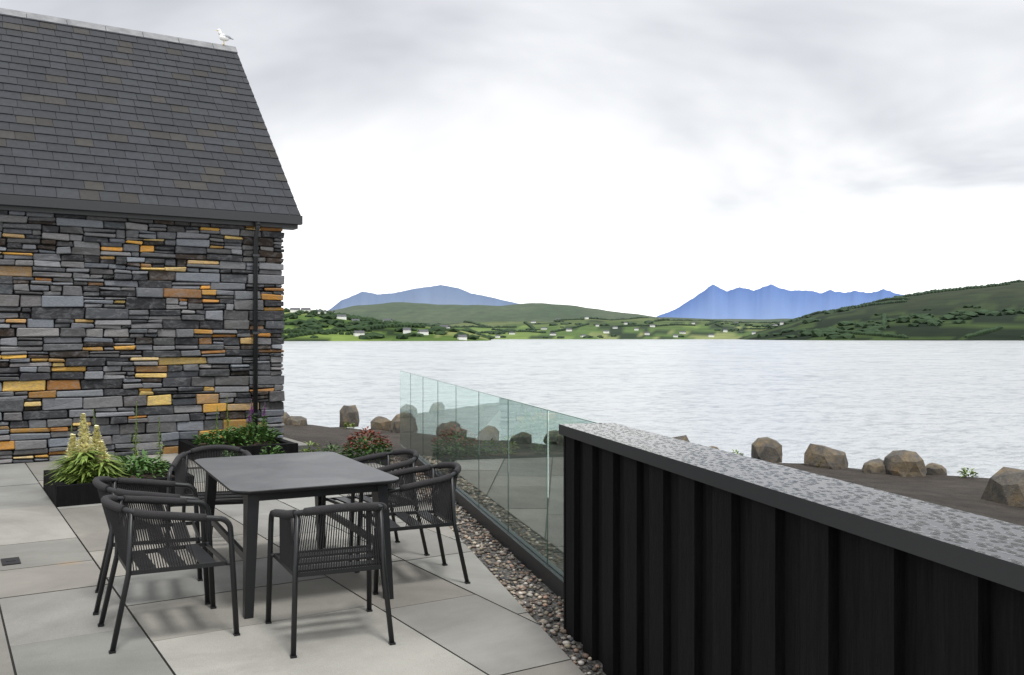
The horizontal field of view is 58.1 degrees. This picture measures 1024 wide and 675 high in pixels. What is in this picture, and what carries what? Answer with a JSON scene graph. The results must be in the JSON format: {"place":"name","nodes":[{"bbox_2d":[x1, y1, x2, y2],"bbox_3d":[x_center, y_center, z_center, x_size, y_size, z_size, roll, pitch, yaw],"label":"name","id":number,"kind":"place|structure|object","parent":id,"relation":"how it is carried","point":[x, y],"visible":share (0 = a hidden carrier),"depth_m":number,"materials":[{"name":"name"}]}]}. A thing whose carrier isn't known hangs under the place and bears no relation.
{"place":"outdoors","nodes":[
{"label":"outdoors","id":0,"kind":"place"},
{"bbox_2d":[0,445,584,674],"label":"patio paving","id":1,"kind":"structure","parent":0,"point":[446,620],"depth_m":5.55,"materials":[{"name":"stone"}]},
{"bbox_2d":[1,557,20,564],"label":"drain cover","id":2,"kind":"object","parent":1,"relation":"on","point":[10,561],"visible":1,"depth_m":6.75,"materials":[{"name":"grey metal"}]},
{"bbox_2d":[43,462,193,506],"bbox_3d":[-4.222,1.550,9.848,1.304,0.204,1.292,0,0,-32],"label":"planter box","id":3,"kind":"object","parent":1,"relation":"on","point":[62,494],"visible":0.46,"depth_m":9.14,"materials":[{"name":"metal"}]},
{"bbox_2d":[45,397,284,484],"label":"planter plants","id":4,"kind":"object","parent":3,"relation":"on","point":[85,461],"visible":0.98,"depth_m":9.57,"materials":[{"name":"green plant"}]},
{"bbox_2d":[92,476,209,614],"bbox_3d":[-2.297,1.263,5.853,0.675,0.780,0.626,0,0,-23],"label":"chair","id":5,"kind":"object","parent":1,"relation":"on","point":[103,485],"visible":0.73,"depth_m":5.70,"materials":[{"name":"black metal"}]},
{"bbox_2d":[97,495,239,653],"bbox_3d":[-1.952,1.263,5.198,0.675,0.780,0.626,0,0,-30],"label":"chair","id":6,"kind":"object","parent":1,"relation":"on","point":[126,554],"visible":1,"depth_m":5.02,"materials":[{"name":"black metal"}]},
{"bbox_2d":[164,445,251,560],"bbox_3d":[-2.336,1.263,7.194,0.626,0.780,0.675,0,0,-13],"label":"armchair","id":7,"kind":"object","parent":1,"relation":"on","point":[179,465],"visible":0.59,"depth_m":7.34,"materials":[{"name":"black metal"}]},
{"bbox_2d":[178,436,297,460],"bbox_3d":[-3.823,1.550,12.814,1.304,0.204,1.303,0,0,-32],"label":"planter box","id":8,"kind":"object","parent":1,"relation":"on","point":[287,446],"visible":0.36,"depth_m":12.52,"materials":[{"name":"metal"}]},
{"bbox_2d":[194,452,398,618],"bbox_3d":[-1.528,1.275,6.334,1.050,0.750,1.650,0,0,-27],"label":"dining table","id":9,"kind":"object","parent":1,"relation":"on","point":[253,480],"visible":0.91,"depth_m":5.84,"materials":[{"name":"metal"}]},
{"bbox_2d":[265,502,395,658],"bbox_3d":[-1.008,1.263,5.136,0.626,0.780,0.675,0,0,-23],"label":"armchair","id":10,"kind":"object","parent":1,"relation":"on","point":[289,556],"visible":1,"depth_m":4.94,"materials":[{"name":"black metal"}]},
{"bbox_2d":[345,455,386,465],"bbox_3d":[-2.824,1.663,12.159,2.363,0.095,0.608,0,0,-14],"label":"planter","id":11,"kind":"object","parent":1,"relation":"on","point":[373,460],"visible":0.09,"depth_m":12.14,"materials":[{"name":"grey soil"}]},
{"bbox_2d":[221,426,392,463],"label":"bed plants","id":12,"kind":"object","parent":11,"relation":"on","point":[366,447],"visible":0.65,"depth_m":12.24,"materials":[{"name":"green plant"}]},
{"bbox_2d":[319,449,429,561],"bbox_3d":[-1.047,1.263,7.028,0.675,0.780,0.626,0,0,-32],"label":"chair","id":13,"kind":"object","parent":1,"relation":"on","point":[413,454],"visible":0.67,"depth_m":7.09,"materials":[{"name":"black metal"}]},
{"bbox_2d":[355,462,469,594],"bbox_3d":[-0.684,1.263,6.315,0.675,0.780,0.626,0,0,-21],"label":"chair","id":14,"kind":"object","parent":1,"relation":"on","point":[442,499],"visible":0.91,"depth_m":6.17,"materials":[{"name":"black metal"}]},
{"bbox_2d":[329,285,517,309],"bbox_3d":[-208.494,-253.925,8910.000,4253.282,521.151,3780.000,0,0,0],"label":"mountain","id":15,"kind":"structure","parent":0,"point":[442,295],"depth_m":8681.57,"materials":[{"name":"blue stone"}]},
{"bbox_2d":[0,0,1023,316],"label":"sky","id":16,"kind":"structure","parent":0,"point":[641,157],"materials":[{"name":"white"}]},
{"bbox_2d":[281,339,1023,477],"bbox_3d":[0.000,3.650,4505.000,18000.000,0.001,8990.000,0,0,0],"label":"loch water","id":17,"kind":"structure","parent":0,"point":[952,407],"depth_m":68.60,"materials":[{"name":"grey liquid"}]},
{"bbox_2d":[282,282,1023,525],"bbox_3d":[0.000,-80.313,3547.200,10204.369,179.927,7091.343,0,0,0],"label":"terrain","id":18,"kind":"structure","parent":0,"point":[962,493],"depth_m":1601.46,"materials":[{"name":"green plant"}]},
{"bbox_2d":[0,213,280,463],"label":"building body","id":19,"kind":"structure","parent":18,"relation":"on","point":[65,358],"depth_m":12.80,"materials":[{"name":"black stone"}]},
{"bbox_2d":[1,17,236,205],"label":"roof underlay","id":20,"kind":"object","parent":19,"relation":"on","point":[76,116],"visible":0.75,"depth_m":13.70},
{"bbox_2d":[0,14,300,215],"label":"roof slates","id":21,"kind":"object","parent":20,"relation":"on","point":[227,130],"visible":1,"depth_m":14.07,"materials":[{"name":"grey stone"}]},
{"bbox_2d":[0,8,237,52],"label":"roof ridge cap","id":22,"kind":"object","parent":21,"relation":"on","point":[16,13],"visible":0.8,"depth_m":15.81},
{"bbox_2d":[215,29,233,44],"bbox_3d":[-5.264,-5.496,16.867,0.328,0.278,0.106,0,0,-32],"label":"seagull","id":23,"kind":"object","parent":22,"relation":"on","point":[224,37],"visible":1,"depth_m":16.82,"materials":[{"name":"white"}]},
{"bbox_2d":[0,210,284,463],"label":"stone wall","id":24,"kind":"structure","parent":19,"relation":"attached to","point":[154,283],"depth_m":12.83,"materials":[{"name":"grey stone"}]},
{"bbox_2d":[0,194,302,435],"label":"gutter and downpipe","id":25,"kind":"object","parent":19,"relation":"attached to","point":[60,206],"visible":0.91,"depth_m":12.98,"materials":[{"name":"grey metal"}]},
{"bbox_2d":[283,437,307,445],"bbox_3d":[-5.213,1.670,17.152,0.432,0.040,7.242,0,0,-32],"label":"paving slab","id":26,"kind":"object","parent":18,"relation":"on","point":[298,442],"visible":0.06,"depth_m":14.47,"materials":[{"name":"stone"}]},
{"bbox_2d":[408,455,563,599],"bbox_3d":[-0.442,1.613,9.003,0.090,0.134,7.700,0,0,-14],"label":"balustrade base","id":27,"kind":"object","parent":18,"relation":"on","point":[543,570],"visible":0.29,"depth_m":7.06,"materials":[{"name":"grey metal"}]},
{"bbox_2d":[400,371,592,576],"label":"glass panels","id":28,"kind":"object","parent":27,"relation":"on","point":[512,463],"visible":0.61,"depth_m":7.65,"materials":[{"name":"clear glass"}]},
{"bbox_2d":[403,371,601,562],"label":"glass panel edges","id":29,"kind":"object","parent":28,"relation":"attached to","point":[478,435],"visible":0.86,"depth_m":7.47,"materials":[{"name":"glass"}]},
{"bbox_2d":[390,457,605,674],"bbox_3d":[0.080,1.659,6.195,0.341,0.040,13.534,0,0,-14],"label":"pebbles","id":30,"kind":"object","parent":18,"relation":"on","point":[513,587],"visible":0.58,"depth_m":6.28,"materials":[{"name":"grey gravel"}]},
{"bbox_2d":[290,308,783,339],"bbox_3d":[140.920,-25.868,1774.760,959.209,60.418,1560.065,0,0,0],"label":"shore houses","id":31,"kind":"structure","parent":18,"relation":"on","point":[406,330],"depth_m":1195.20,"materials":[{"name":"white"}]},
{"bbox_2d":[281,279,1023,339],"bbox_3d":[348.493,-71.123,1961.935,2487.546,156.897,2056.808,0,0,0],"label":"trees","id":32,"kind":"object","parent":18,"relation":"on","point":[367,324],"visible":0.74,"depth_m":1383.05,"materials":[{"name":"green plant"}]},
{"bbox_2d":[281,405,1023,507],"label":"shore boulders","id":33,"kind":"object","parent":18,"relation":"on","point":[1005,485],"visible":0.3,"depth_m":21.44,"materials":[{"name":"stone"}]},
{"bbox_2d":[343,422,977,477],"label":"shore weeds","id":34,"kind":"object","parent":18,"relation":"on","point":[964,471],"visible":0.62,"depth_m":20.64,"materials":[{"name":"green plant"}]},
{"bbox_2d":[657,284,901,318],"bbox_3d":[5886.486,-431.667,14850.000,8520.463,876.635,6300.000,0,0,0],"label":"mountain range","id":35,"kind":"structure","parent":18,"relation":"on","point":[770,301],"depth_m":14036.56,"materials":[{"name":"blue stone"}]},
{"bbox_2d":[564,436,1023,674],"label":"clad wall","id":36,"kind":"structure","parent":18,"relation":"on","point":[667,572],"depth_m":3.29,"materials":[{"name":"black wood"}]},
{"bbox_2d":[559,423,1023,591],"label":"wall coping","id":37,"kind":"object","parent":36,"relation":"on","point":[988,548],"depth_m":2.77,"materials":[{"name":"grey stone"}]}
]}

